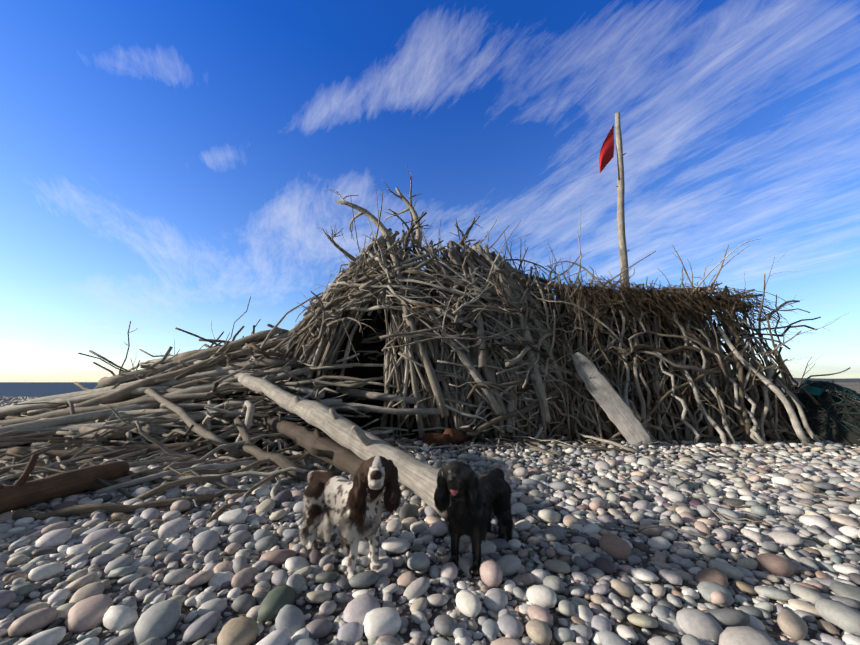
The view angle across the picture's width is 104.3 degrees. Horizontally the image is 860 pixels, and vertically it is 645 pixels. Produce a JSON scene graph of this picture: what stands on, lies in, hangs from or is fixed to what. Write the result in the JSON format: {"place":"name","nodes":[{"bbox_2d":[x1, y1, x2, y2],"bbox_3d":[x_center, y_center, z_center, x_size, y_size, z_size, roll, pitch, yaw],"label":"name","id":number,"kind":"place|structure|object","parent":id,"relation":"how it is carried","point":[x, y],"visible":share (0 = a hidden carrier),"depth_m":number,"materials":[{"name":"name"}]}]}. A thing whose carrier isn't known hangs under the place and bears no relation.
{"place":"outdoors","nodes":[
{"label":"outdoors","id":0,"kind":"place"},
{"bbox_2d":[0,382,97,396],"bbox_3d":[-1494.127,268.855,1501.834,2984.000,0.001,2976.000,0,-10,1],"label":"sea","id":1,"kind":"structure","parent":0,"point":[24,389],"depth_m":57.17,"materials":[{"name":"blue liquid"}]},
{"bbox_2d":[0,382,859,644],"bbox_3d":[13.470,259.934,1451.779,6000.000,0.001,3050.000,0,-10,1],"label":"beach ground","id":2,"kind":"structure","parent":0,"point":[775,634],"depth_m":1.80,"materials":[{"name":"grey stone"}]},
{"bbox_2d":[0,287,637,524],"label":"driftwood pile","id":3,"kind":"object","parent":2,"relation":"on","point":[126,414],"depth_m":5.15,"materials":[{"name":"grey wood"}]},
{"bbox_2d":[331,281,503,438],"bbox_3d":[-0.046,1.251,8.089,6.659,4.448,3.355,0,-10,1],"label":"tipi shelter","id":4,"kind":"object","parent":2,"relation":"on","point":[366,372],"visible":0.02,"depth_m":7.63,"materials":[{"name":"black"}]},
{"bbox_2d":[0,396,858,406],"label":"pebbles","id":5,"kind":"object","parent":2,"relation":"on","point":[6,400],"visible":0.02,"depth_m":19.80,"materials":[{"name":"stone"}]},
{"bbox_2d":[0,452,859,644],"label":"pebbles","id":6,"kind":"object","parent":2,"relation":"on","point":[89,605],"visible":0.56,"depth_m":1.96,"materials":[{"name":"stone"}]},
{"bbox_2d":[299,456,400,579],"bbox_3d":[-0.517,1.130,2.089,0.307,0.663,0.946,10,-14,-44],"label":"spaniel dog","id":7,"kind":"object","parent":6,"relation":"on","point":[353,510],"visible":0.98,"depth_m":1.90,"materials":[{"name":"fur"}]},
{"bbox_2d":[18,439,859,538],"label":"beach debris","id":8,"kind":"object","parent":6,"relation":"on","point":[693,533],"visible":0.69,"depth_m":2.81,"materials":[{"name":"wood"}]},
{"bbox_2d":[433,460,513,576],"bbox_3d":[0.297,1.159,2.154,0.292,0.628,0.928,-6,-12,30],"label":"black dog","id":9,"kind":"object","parent":6,"relation":"on","point":[474,504],"visible":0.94,"depth_m":1.94,"materials":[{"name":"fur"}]},
{"bbox_2d":[3,428,859,460],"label":"pebbles","id":10,"kind":"object","parent":2,"relation":"on","point":[830,449],"visible":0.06,"depth_m":5.14,"materials":[{"name":"stone"}]},
{"bbox_2d":[784,392,859,448],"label":"fishing net heap","id":11,"kind":"object","parent":10,"relation":"on","point":[850,438],"visible":0.27,"depth_m":5.99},
{"bbox_2d":[415,428,469,445],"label":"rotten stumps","id":12,"kind":"object","parent":2,"relation":"on","point":[448,436],"visible":0.75,"depth_m":5.54,"materials":[{"name":"brown wood"}]},
{"bbox_2d":[283,168,849,445],"bbox_3d":[2.096,-0.631,7.844,12.047,6.308,5.565,0,-10,1],"label":"driftwood shelter","id":13,"kind":"object","parent":2,"relation":"on","point":[521,377],"visible":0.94,"depth_m":6.51,"materials":[{"name":"wood"}]},
{"bbox_2d":[572,352,652,446],"bbox_3d":[3.208,1.353,5.981,1.170,1.720,0.099,-7,-12,35],"label":"leaning plank","id":14,"kind":"object","parent":2,"relation":"on","point":[619,412],"visible":0.9,"depth_m":5.93,"materials":[{"name":"grey wood"}]},
{"bbox_2d":[542,303,747,436],"bbox_3d":[4.076,1.026,7.957,5.650,2.926,2.550,0,-10,1],"label":"shelter hut","id":15,"kind":"object","parent":2,"relation":"on","point":[664,339],"depth_m":7.22,"materials":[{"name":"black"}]},
{"bbox_2d":[615,112,628,286],"bbox_3d":[4.642,-2.696,8.170,0.546,5.513,0.213,0,-10,1],"label":"flagpole","id":16,"kind":"object","parent":15,"relation":"on","point":[623,250],"visible":0.81,"depth_m":8.17,"materials":[{"name":"beige wood"}]},
{"bbox_2d":[599,124,613,173],"bbox_3d":[4.453,-4.387,8.431,0.536,1.475,0.065,1,-10,-8],"label":"flag","id":17,"kind":"object","parent":16,"relation":"attached to","point":[606,156],"visible":1,"depth_m":8.41,"materials":[{"name":"red fabric"}]},
{"bbox_2d":[778,381,859,443],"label":"fishing net strands","id":18,"kind":"object","parent":2,"relation":"on","point":[852,394],"visible":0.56,"depth_m":6.12},
{"bbox_2d":[799,380,827,395],"bbox_3d":[7.438,1.262,6.488,0.420,0.153,0.280,-8,15,-29],"label":"tarp","id":19,"kind":"object","parent":18,"relation":"on","point":[813,390],"visible":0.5,"depth_m":6.38,"materials":[{"name":"teal plastic"}]},
{"bbox_2d":[0,0,859,381],"label":"sky","id":20,"kind":"structure","parent":0,"point":[166,165],"materials":[{"name":"blue"}]},
{"bbox_2d":[771,377,859,381],"bbox_3d":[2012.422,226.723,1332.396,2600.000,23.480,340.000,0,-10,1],"label":"distant headland","id":21,"kind":"structure","parent":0,"point":[835,380],"depth_m":1381.84,"materials":[{"name":"blue liquid"}]}
]}

